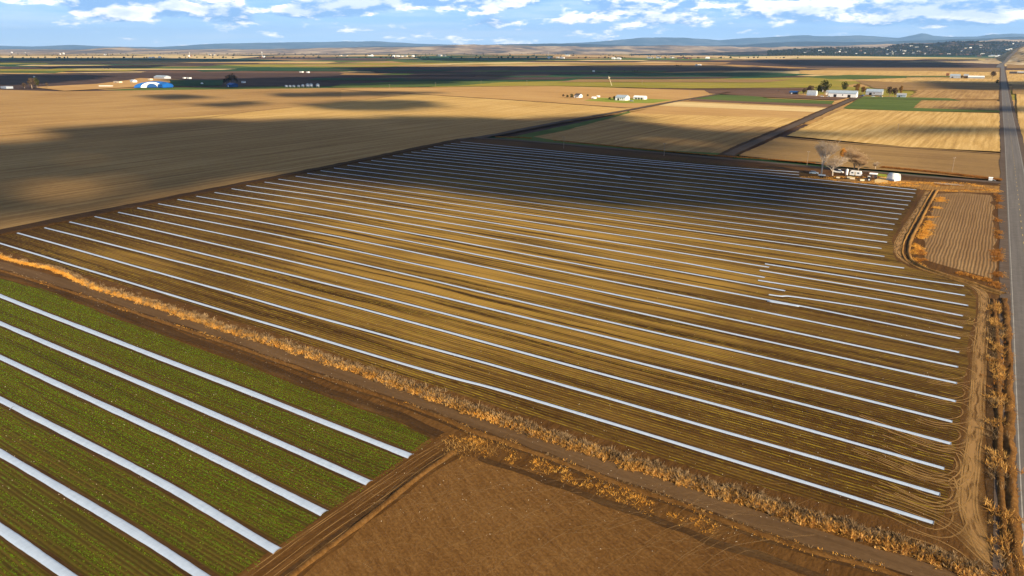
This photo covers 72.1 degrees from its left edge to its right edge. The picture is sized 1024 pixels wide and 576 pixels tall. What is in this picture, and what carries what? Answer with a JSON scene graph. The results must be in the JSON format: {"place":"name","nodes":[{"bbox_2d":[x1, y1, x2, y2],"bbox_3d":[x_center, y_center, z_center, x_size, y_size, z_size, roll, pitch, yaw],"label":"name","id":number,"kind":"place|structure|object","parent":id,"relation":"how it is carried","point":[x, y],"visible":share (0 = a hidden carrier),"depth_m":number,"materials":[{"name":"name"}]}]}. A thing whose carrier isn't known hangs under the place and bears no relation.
{"place":"outdoors","nodes":[
{"label":"outdoors","id":0,"kind":"place"},
{"bbox_2d":[36,78,179,90],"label":"field","id":1,"kind":"structure","parent":0,"point":[125,83],"depth_m":1227.29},
{"bbox_2d":[0,56,258,58],"bbox_3d":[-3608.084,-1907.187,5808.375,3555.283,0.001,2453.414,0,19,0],"label":"field","id":2,"kind":"structure","parent":0,"point":[198,57],"depth_m":5354.45,"materials":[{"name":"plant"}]},
{"bbox_2d":[0,58,288,61],"bbox_3d":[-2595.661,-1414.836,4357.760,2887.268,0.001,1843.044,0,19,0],"label":"field","id":3,"kind":"structure","parent":0,"point":[129,59],"depth_m":4329.39,"materials":[{"name":"brown soil"}]},
{"bbox_2d":[0,63,372,71],"bbox_3d":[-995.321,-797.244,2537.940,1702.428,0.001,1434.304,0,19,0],"label":"field","id":4,"kind":"structure","parent":0,"point":[103,66],"depth_m":2448.79,"materials":[{"name":"brown soil"}]},
{"bbox_2d":[170,80,222,85],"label":"field","id":5,"kind":"structure","parent":0,"point":[194,82],"depth_m":1337.33,"materials":[{"name":"green plant"}]},
{"bbox_2d":[0,278,429,575],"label":"field","id":6,"kind":"structure","parent":0,"point":[131,559],"depth_m":111.50,"materials":[{"name":"plant"}]},
{"bbox_2d":[0,280,430,575],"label":"seedlings","id":7,"kind":"object","parent":6,"relation":"on","point":[161,424],"visible":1,"depth_m":117.58,"materials":[{"name":"green plant"}]},
{"bbox_2d":[0,272,444,435],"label":"furrow","id":8,"kind":"structure","parent":6,"relation":"on","point":[426,427],"depth_m":142.82,"materials":[{"name":"soil"}]},
{"bbox_2d":[0,72,476,88],"bbox_3d":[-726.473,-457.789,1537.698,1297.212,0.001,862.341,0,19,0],"label":"field","id":9,"kind":"structure","parent":0,"point":[15,81],"depth_m":1533.09,"materials":[{"name":"brown soil"}]},
{"bbox_2d":[187,67,394,71],"bbox_3d":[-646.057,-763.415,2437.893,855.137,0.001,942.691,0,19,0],"label":"field","id":10,"kind":"structure","parent":0,"point":[273,68],"depth_m":2318.18,"materials":[{"name":"brown soil"}]},
{"bbox_2d":[229,63,447,66],"bbox_3d":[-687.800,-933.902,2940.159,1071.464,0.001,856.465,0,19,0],"label":"field","id":11,"kind":"structure","parent":0,"point":[263,65],"depth_m":2918.07,"materials":[{"name":"beige soil"}]},
{"bbox_2d":[236,434,472,575],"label":"headland track","id":12,"kind":"structure","parent":0,"point":[304,543],"depth_m":96.72,"materials":[{"name":"soil"}]},
{"bbox_2d":[280,447,454,575],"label":"furrow","id":13,"kind":"structure","parent":12,"relation":"on","point":[356,519],"depth_m":95.36,"materials":[{"name":"soil"}]},
{"bbox_2d":[0,86,711,228],"bbox_3d":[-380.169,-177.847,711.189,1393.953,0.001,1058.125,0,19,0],"label":"field","id":14,"kind":"structure","parent":0,"point":[51,172],"depth_m":489.13,"materials":[{"name":"beige soil"}]},
{"bbox_2d":[0,92,729,234],"bbox_3d":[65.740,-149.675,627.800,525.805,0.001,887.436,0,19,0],"label":"dirt road","id":15,"kind":"structure","parent":0,"point":[58,219],"depth_m":317.81,"materials":[{"name":"soil"}]},
{"bbox_2d":[161,94,630,119],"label":"field","id":16,"kind":"structure","parent":0,"point":[423,107],"depth_m":727.89,"materials":[{"name":"beige plant"}]},
{"bbox_2d":[295,65,500,66],"bbox_3d":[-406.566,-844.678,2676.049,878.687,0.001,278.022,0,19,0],"label":"field","id":17,"kind":"structure","parent":0,"point":[410,65],"depth_m":2722.80,"materials":[{"name":"plant"}]},
{"bbox_2d":[334,81,508,87],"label":"field","id":18,"kind":"structure","parent":0,"point":[407,84],"depth_m":1268.45,"materials":[{"name":"green plant"}]},
{"bbox_2d":[386,60,528,62],"bbox_3d":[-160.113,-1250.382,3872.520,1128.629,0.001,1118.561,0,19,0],"label":"field","id":19,"kind":"structure","parent":0,"point":[442,61],"depth_m":3619.80,"materials":[{"name":"beige plant"}]},
{"bbox_2d":[0,261,959,575],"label":"dirt track","id":20,"kind":"structure","parent":0,"point":[832,543],"depth_m":108.47,"materials":[{"name":"soil"}]},
{"bbox_2d":[0,268,912,575],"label":"furrow","id":21,"kind":"structure","parent":20,"relation":"on","point":[760,538],"depth_m":108.73,"materials":[{"name":"soil"}]},
{"bbox_2d":[410,56,549,59],"bbox_3d":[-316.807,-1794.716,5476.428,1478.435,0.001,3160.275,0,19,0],"label":"field","id":22,"kind":"structure","parent":0,"point":[454,57],"depth_m":5338.57,"materials":[{"name":"brown soil"}]},
{"bbox_2d":[410,73,559,75],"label":"field","id":23,"kind":"structure","parent":0,"point":[514,74],"depth_m":1754.89,"materials":[{"name":"brown soil"}]},
{"bbox_2d":[410,77,577,79],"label":"field","id":24,"kind":"structure","parent":0,"point":[528,78],"depth_m":1517.40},
{"bbox_2d":[0,139,999,575],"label":"field","id":25,"kind":"structure","parent":0,"point":[952,515],"depth_m":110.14,"materials":[{"name":"soil"}]},
{"bbox_2d":[0,274,437,439],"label":"plough ridge","id":26,"kind":"structure","parent":25,"relation":"on","point":[369,408],"depth_m":141.92,"materials":[{"name":"soil"}]},
{"bbox_2d":[0,141,453,234],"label":"plough ridge","id":27,"kind":"structure","parent":25,"relation":"on","point":[199,193],"depth_m":301.23,"materials":[{"name":"soil"}]},
{"bbox_2d":[286,450,455,575],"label":"plough ridge","id":28,"kind":"structure","parent":25,"relation":"on","point":[323,550],"depth_m":95.17,"materials":[{"name":"soil"}]},
{"bbox_2d":[0,269,904,575],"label":"plough ridge","id":29,"kind":"structure","parent":25,"relation":"on","point":[710,515],"depth_m":110.82,"materials":[{"name":"soil"}]},
{"bbox_2d":[4,252,946,517],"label":"seedlings","id":30,"kind":"object","parent":25,"relation":"on","point":[570,378],"visible":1,"depth_m":135.33,"materials":[{"name":"green plant"}]},
{"bbox_2d":[0,142,967,575],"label":"furrow","id":31,"kind":"structure","parent":25,"relation":"on","point":[172,564],"depth_m":138.44,"materials":[{"name":"soil"}]},
{"bbox_2d":[0,522,77,575],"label":"row tunnel","id":32,"kind":"structure","parent":31,"relation":"on","point":[30,549],"depth_m":88.55,"materials":[{"name":"plastic"}]},
{"bbox_2d":[0,448,209,575],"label":"row tunnel","id":33,"kind":"structure","parent":31,"relation":"on","point":[144,538],"depth_m":95.09,"materials":[{"name":"plastic"}]},
{"bbox_2d":[0,396,280,553],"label":"row tunnel","id":34,"kind":"structure","parent":31,"relation":"on","point":[222,518],"depth_m":103.61,"materials":[{"name":"plastic"}]},
{"bbox_2d":[0,355,327,515],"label":"row tunnel","id":35,"kind":"structure","parent":31,"relation":"on","point":[306,504],"depth_m":113.25,"materials":[{"name":"plastic"}]},
{"bbox_2d":[0,321,372,484],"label":"row tunnel","id":36,"kind":"structure","parent":31,"relation":"on","point":[319,461],"depth_m":123.12,"materials":[{"name":"plastic"}]},
{"bbox_2d":[0,294,411,457],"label":"row tunnel","id":37,"kind":"structure","parent":31,"relation":"on","point":[400,452],"depth_m":133.09,"materials":[{"name":"plastic"}]},
{"bbox_2d":[0,243,933,524],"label":"row tunnel","id":38,"kind":"structure","parent":31,"relation":"on","point":[532,399],"depth_m":123.95,"materials":[{"name":"plastic"}]},
{"bbox_2d":[17,233,940,495],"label":"row tunnel","id":39,"kind":"structure","parent":31,"relation":"on","point":[757,441],"depth_m":131.43,"materials":[{"name":"plastic"}]},
{"bbox_2d":[44,227,944,469],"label":"row tunnel","id":40,"kind":"structure","parent":31,"relation":"on","point":[792,425],"depth_m":139.36,"materials":[{"name":"plastic"}]},
{"bbox_2d":[247,185,768,267],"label":"row tunnel","id":41,"kind":"structure","parent":31,"relation":"on","point":[530,228],"depth_m":245.67,"materials":[{"name":"plastic"}]},
{"bbox_2d":[70,221,951,444],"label":"row tunnel","id":42,"kind":"structure","parent":31,"relation":"on","point":[841,414],"depth_m":147.21,"materials":[{"name":"plastic"}]},
{"bbox_2d":[118,212,955,401],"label":"row tunnel","id":43,"kind":"structure","parent":31,"relation":"on","point":[939,397],"depth_m":162.24,"materials":[{"name":"plastic"}]},
{"bbox_2d":[297,176,883,256],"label":"row tunnel","id":44,"kind":"structure","parent":31,"relation":"on","point":[612,219],"depth_m":258.67,"materials":[{"name":"plastic"}]},
{"bbox_2d":[279,179,902,267],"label":"row tunnel","id":45,"kind":"structure","parent":31,"relation":"on","point":[617,227],"depth_m":248.14,"materials":[{"name":"plastic"}]},
{"bbox_2d":[307,173,881,248],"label":"row tunnel","id":46,"kind":"structure","parent":31,"relation":"on","point":[615,213],"depth_m":269.08,"materials":[{"name":"plastic"}]},
{"bbox_2d":[326,171,884,241],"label":"row tunnel","id":47,"kind":"structure","parent":31,"relation":"on","point":[626,209],"depth_m":276.00,"materials":[{"name":"plastic"}]},
{"bbox_2d":[337,168,886,235],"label":"row tunnel","id":48,"kind":"structure","parent":31,"relation":"on","point":[632,204],"depth_m":284.81,"materials":[{"name":"plastic"}]},
{"bbox_2d":[266,182,963,285],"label":"row tunnel","id":49,"kind":"structure","parent":31,"relation":"on","point":[648,239],"depth_m":231.39,"materials":[{"name":"plastic"}]},
{"bbox_2d":[348,165,892,229],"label":"row tunnel","id":50,"kind":"structure","parent":31,"relation":"on","point":[639,199],"depth_m":294.04,"materials":[{"name":"plastic"}]},
{"bbox_2d":[0,252,984,575],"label":"dry grass","id":51,"kind":"structure","parent":25,"relation":"on","point":[64,274],"depth_m":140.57,"materials":[{"name":"brown plant"}]},
{"bbox_2d":[232,188,764,277],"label":"row tunnel","id":52,"kind":"structure","parent":25,"relation":"on","point":[522,235],"depth_m":236.35,"materials":[{"name":"plastic"}]},
{"bbox_2d":[214,192,785,290],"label":"row tunnel","id":53,"kind":"structure","parent":25,"relation":"on","point":[523,243],"depth_m":226.67,"materials":[{"name":"plastic"}]},
{"bbox_2d":[94,216,952,422],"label":"row tunnel","id":54,"kind":"structure","parent":25,"relation":"on","point":[872,401],"depth_m":154.56,"materials":[{"name":"plastic"}]},
{"bbox_2d":[81,279,991,575],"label":"tumbleweeds","id":55,"kind":"object","parent":25,"relation":"on","point":[850,523],"visible":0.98,"depth_m":108.37,"materials":[{"name":"brown plant"}]},
{"bbox_2d":[138,208,956,383],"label":"row tunnel","id":56,"kind":"structure","parent":25,"relation":"on","point":[595,303],"depth_m":172.27,"materials":[{"name":"plastic"}]},
{"bbox_2d":[158,203,957,367],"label":"row tunnel","id":57,"kind":"structure","parent":25,"relation":"on","point":[607,293],"depth_m":179.22,"materials":[{"name":"plastic"}]},
{"bbox_2d":[177,199,959,352],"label":"row tunnel","id":58,"kind":"structure","parent":25,"relation":"on","point":[614,282],"depth_m":188.42,"materials":[{"name":"plastic"}]},
{"bbox_2d":[197,196,960,338],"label":"row tunnel","id":59,"kind":"structure","parent":25,"relation":"on","point":[774,301],"depth_m":194.15,"materials":[{"name":"plastic"}]},
{"bbox_2d":[447,434,743,533],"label":"dry grass","id":60,"kind":"structure","parent":25,"relation":"on","point":[642,501],"depth_m":101.90,"materials":[{"name":"brown plant"}]},
{"bbox_2d":[813,139,840,173],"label":"bare tree","id":61,"kind":"object","parent":25,"relation":"on","point":[825,151],"visible":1,"depth_m":352.16,"materials":[{"name":"grey plant"}]},
{"bbox_2d":[895,191,990,562],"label":"dirt lane","id":62,"kind":"structure","parent":25,"relation":"on","point":[968,506],"depth_m":114.89,"materials":[{"name":"brown soil"}]},
{"bbox_2d":[243,191,992,575],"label":"tyre marks","id":63,"kind":"object","parent":62,"relation":"on","point":[957,487],"visible":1,"depth_m":105.61,"materials":[{"name":"brown soil"}]},
{"bbox_2d":[979,300,1023,575],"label":"ditch weeds","id":64,"kind":"object","parent":25,"relation":"on","point":[1002,377],"visible":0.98,"depth_m":118.19,"materials":[{"name":"plant"}]},
{"bbox_2d":[0,54,1023,180],"bbox_3d":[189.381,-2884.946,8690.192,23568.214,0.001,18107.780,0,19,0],"label":"farmland","id":65,"kind":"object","parent":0,"point":[311,58],"visible":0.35,"depth_m":1936.27,"materials":[{"name":"soil"}]},
{"bbox_2d":[0,40,1023,57],"bbox_3d":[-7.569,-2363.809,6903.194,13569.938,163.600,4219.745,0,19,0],"label":"distant woods","id":66,"kind":"object","parent":65,"relation":"on","point":[829,53],"visible":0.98,"depth_m":7498.69,"materials":[{"name":"green plant"}]},
{"bbox_2d":[0,39,1023,53],"bbox_3d":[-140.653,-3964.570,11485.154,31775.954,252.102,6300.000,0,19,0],"label":"hills","id":67,"kind":"structure","parent":0,"point":[477,49],"depth_m":10993.83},
{"bbox_2d":[0,33,1023,49],"bbox_3d":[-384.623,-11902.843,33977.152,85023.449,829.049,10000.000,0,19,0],"label":"mountains","id":68,"kind":"structure","parent":0,"point":[656,41],"depth_m":34501.75,"materials":[{"name":"blue"}]},
{"bbox_2d":[0,0,1023,46],"label":"sky","id":69,"kind":"structure","parent":0,"point":[110,23],"materials":[{"name":"blue"}]},
{"bbox_2d":[341,86,710,106],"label":"field","id":70,"kind":"structure","parent":0,"point":[554,94],"depth_m":1006.45,"materials":[{"name":"beige plant"}]},
{"bbox_2d":[304,456,805,575],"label":"field","id":71,"kind":"structure","parent":0,"point":[385,530],"depth_m":90.85,"materials":[{"name":"soil"}]},
{"bbox_2d":[321,465,806,575],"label":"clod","id":72,"kind":"object","parent":71,"relation":"on","point":[567,519],"visible":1,"depth_m":93.95,"materials":[{"name":"brown soil"}]},
{"bbox_2d":[478,456,826,575],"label":"furrow","id":73,"kind":"structure","parent":71,"relation":"on","point":[626,508],"depth_m":94.45,"materials":[{"name":"soil"}]},
{"bbox_2d":[355,65,775,75],"bbox_3d":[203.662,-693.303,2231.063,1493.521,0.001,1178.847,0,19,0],"label":"field","id":74,"kind":"structure","parent":0,"point":[576,68],"depth_m":2201.82,"materials":[{"name":"brown soil"}]},
{"bbox_2d":[459,94,717,139],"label":"dirt road","id":75,"kind":"structure","parent":0,"point":[580,118],"depth_m":633.62,"materials":[{"name":"brown soil"}]},
{"bbox_2d":[398,72,812,81],"bbox_3d":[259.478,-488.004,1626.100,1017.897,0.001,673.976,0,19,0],"label":"field","id":76,"kind":"structure","parent":0,"point":[742,74],"depth_m":1701.46,"materials":[{"name":"brown soil"}]},
{"bbox_2d":[430,77,859,87],"bbox_3d":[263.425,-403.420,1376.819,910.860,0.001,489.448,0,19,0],"label":"field","id":77,"kind":"structure","parent":0,"point":[799,82],"depth_m":1268.87,"materials":[{"name":"yellow plant"}]},
{"bbox_2d":[561,79,791,81],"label":"field","id":78,"kind":"structure","parent":0,"point":[674,80],"depth_m":1420.97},
{"bbox_2d":[345,37,1023,47],"bbox_3d":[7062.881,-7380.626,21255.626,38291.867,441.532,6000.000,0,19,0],"label":"hills","id":79,"kind":"structure","parent":0,"point":[792,44],"depth_m":22207.57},
{"bbox_2d":[534,100,845,152],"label":"field","id":80,"kind":"structure","parent":0,"point":[695,138],"depth_m":523.27,"materials":[{"name":"brown soil"}]},
{"bbox_2d":[506,111,719,154],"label":"grass","id":81,"kind":"structure","parent":80,"relation":"on","point":[551,130],"depth_m":517.08,"materials":[{"name":"brown plant"}]},
{"bbox_2d":[609,113,800,126],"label":"field","id":82,"kind":"structure","parent":0,"point":[710,120],"depth_m":634.59,"materials":[{"name":"beige plant"}]},
{"bbox_2d":[632,106,813,117],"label":"field","id":83,"kind":"structure","parent":0,"point":[674,110],"depth_m":704.66,"materials":[{"name":"beige plant"}]},
{"bbox_2d":[467,137,999,184],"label":"dirt road","id":84,"kind":"structure","parent":0,"point":[739,161],"depth_m":400.40,"materials":[{"name":"soil"}]},
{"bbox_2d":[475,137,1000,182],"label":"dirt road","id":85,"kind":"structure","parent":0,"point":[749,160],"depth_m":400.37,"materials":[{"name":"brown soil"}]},
{"bbox_2d":[659,102,824,111],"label":"field","id":86,"kind":"structure","parent":0,"point":[735,106],"depth_m":778.33,"materials":[{"name":"plant"}]},
{"bbox_2d":[689,99,832,106],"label":"field","id":87,"kind":"structure","parent":0,"point":[780,103],"depth_m":820.95,"materials":[{"name":"brown soil"}]},
{"bbox_2d":[696,95,833,103],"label":"field","id":88,"kind":"structure","parent":0,"point":[739,98],"depth_m":886.12,"materials":[{"name":"plant"}]},
{"bbox_2d":[705,90,844,99],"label":"field","id":89,"kind":"structure","parent":0,"point":[774,93],"depth_m":983.51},
{"bbox_2d":[714,95,862,157],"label":"dirt road","id":90,"kind":"structure","parent":0,"point":[734,151],"depth_m":547.95,"materials":[{"name":"brown soil"}]},
{"bbox_2d":[632,41,1023,55],"bbox_3d":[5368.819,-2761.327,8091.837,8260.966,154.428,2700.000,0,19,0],"label":"hills","id":91,"kind":"structure","parent":0,"point":[808,50],"depth_m":7986.67,"materials":[{"name":"green plant"}]},
{"bbox_2d":[716,56,973,58],"bbox_3d":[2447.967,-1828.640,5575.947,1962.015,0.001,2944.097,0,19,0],"label":"field","id":92,"kind":"structure","parent":0,"point":[770,57],"depth_m":5326.23,"materials":[{"name":"soil"}]},
{"bbox_2d":[705,60,998,67],"bbox_3d":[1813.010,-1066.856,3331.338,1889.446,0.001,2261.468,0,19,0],"label":"field","id":93,"kind":"structure","parent":0,"point":[886,64],"depth_m":2909.40,"materials":[{"name":"brown soil"}]},
{"bbox_2d":[740,137,1000,178],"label":"field","id":94,"kind":"structure","parent":0,"point":[965,163],"depth_m":415.81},
{"bbox_2d":[496,136,815,162],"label":"roadside weeds","id":95,"kind":"object","parent":94,"relation":"on","point":[673,151],"visible":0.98,"depth_m":431.88,"materials":[{"name":"brown plant"}]},
{"bbox_2d":[787,109,1000,151],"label":"field","id":96,"kind":"structure","parent":0,"point":[958,130],"depth_m":555.43,"materials":[{"name":"beige plant"}]},
{"bbox_2d":[799,70,999,77],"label":"field","id":97,"kind":"structure","parent":0,"point":[888,73],"depth_m":1836.48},
{"bbox_2d":[804,177,998,192],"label":"field","id":98,"kind":"structure","parent":0,"point":[930,186],"depth_m":324.81,"materials":[{"name":"brown plant"}]},
{"bbox_2d":[803,68,999,71],"bbox_3d":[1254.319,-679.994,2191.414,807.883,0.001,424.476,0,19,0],"label":"field","id":99,"kind":"structure","parent":0,"point":[938,69],"depth_m":2196.73,"materials":[{"name":"brown soil"}]},
{"bbox_2d":[840,78,999,82],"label":"field","id":100,"kind":"structure","parent":0,"point":[956,80],"depth_m":1426.56,"materials":[{"name":"beige plant"}]},
{"bbox_2d":[844,96,999,111],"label":"field","id":101,"kind":"structure","parent":0,"point":[896,103],"depth_m":806.04,"materials":[{"name":"green plant"}]},
{"bbox_2d":[845,141,1000,171],"bbox_3d":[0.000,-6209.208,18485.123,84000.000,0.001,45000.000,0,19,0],"label":"ground","id":102,"kind":"structure","parent":0,"point":[932,148],"depth_m":452.29,"materials":[{"name":"soil"}]},
{"bbox_2d":[854,80,999,90],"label":"field","id":103,"kind":"structure","parent":0,"point":[915,86],"depth_m":1230.37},
{"bbox_2d":[901,189,999,294],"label":"ditch bank","id":104,"kind":"structure","parent":0,"point":[909,230],"depth_m":215.80,"materials":[{"name":"brown soil"}]},
{"bbox_2d":[910,90,999,98],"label":"field","id":105,"kind":"structure","parent":0,"point":[973,94],"depth_m":986.57,"materials":[{"name":"beige plant"}]},
{"bbox_2d":[906,189,1005,293],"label":"ditch bank","id":106,"kind":"structure","parent":0,"point":[910,241],"depth_m":216.12,"materials":[{"name":"brown soil"}]},
{"bbox_2d":[914,100,999,109],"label":"field","id":107,"kind":"structure","parent":0,"point":[981,105],"depth_m":791.70,"materials":[{"name":"beige plant"}]},
{"bbox_2d":[922,193,997,277],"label":"field","id":108,"kind":"structure","parent":0,"point":[961,237],"depth_m":240.75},
{"bbox_2d":[905,196,989,281],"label":"plot weeds","id":109,"kind":"object","parent":108,"relation":"on","point":[922,231],"visible":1,"depth_m":241.59,"materials":[{"name":"orange plant"}]},
{"bbox_2d":[960,47,1023,64],"bbox_3d":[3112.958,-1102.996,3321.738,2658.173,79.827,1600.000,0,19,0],"label":"field","id":110,"kind":"structure","parent":0,"point":[1017,58],"depth_m":3245.20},
{"bbox_2d":[985,298,999,569],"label":"ditch bed","id":111,"kind":"object","parent":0,"point":[990,414],"visible":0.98,"depth_m":116.99,"materials":[{"name":"soil"}]},
{"bbox_2d":[991,298,1014,575],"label":"ditch bank","id":112,"kind":"structure","parent":0,"point":[1001,495],"depth_m":108.58,"materials":[{"name":"soil"}]},
{"bbox_2d":[992,65,1023,575],"bbox_3d":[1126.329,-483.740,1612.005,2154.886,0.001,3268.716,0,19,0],"label":"gravel verge","id":113,"kind":"structure","parent":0,"point":[1004,245],"depth_m":223.68,"materials":[{"name":"brown gravel"}]},
{"bbox_2d":[1000,298,1023,575],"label":"ditch bank","id":114,"kind":"structure","parent":0,"point":[1012,500],"depth_m":110.34,"materials":[{"name":"soil"}]},
{"bbox_2d":[1001,64,1023,554],"bbox_3d":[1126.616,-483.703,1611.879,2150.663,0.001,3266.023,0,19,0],"label":"highway","id":115,"kind":"structure","parent":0,"point":[1015,224],"depth_m":219.26,"materials":[{"name":"grey asphalt"}]},
{"bbox_2d":[1001,79,1023,546],"bbox_3d":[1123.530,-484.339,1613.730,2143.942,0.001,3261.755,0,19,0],"label":"edge line","id":116,"kind":"object","parent":115,"relation":"on","point":[1015,373],"visible":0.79,"depth_m":129.30,"materials":[{"name":"white paint"}]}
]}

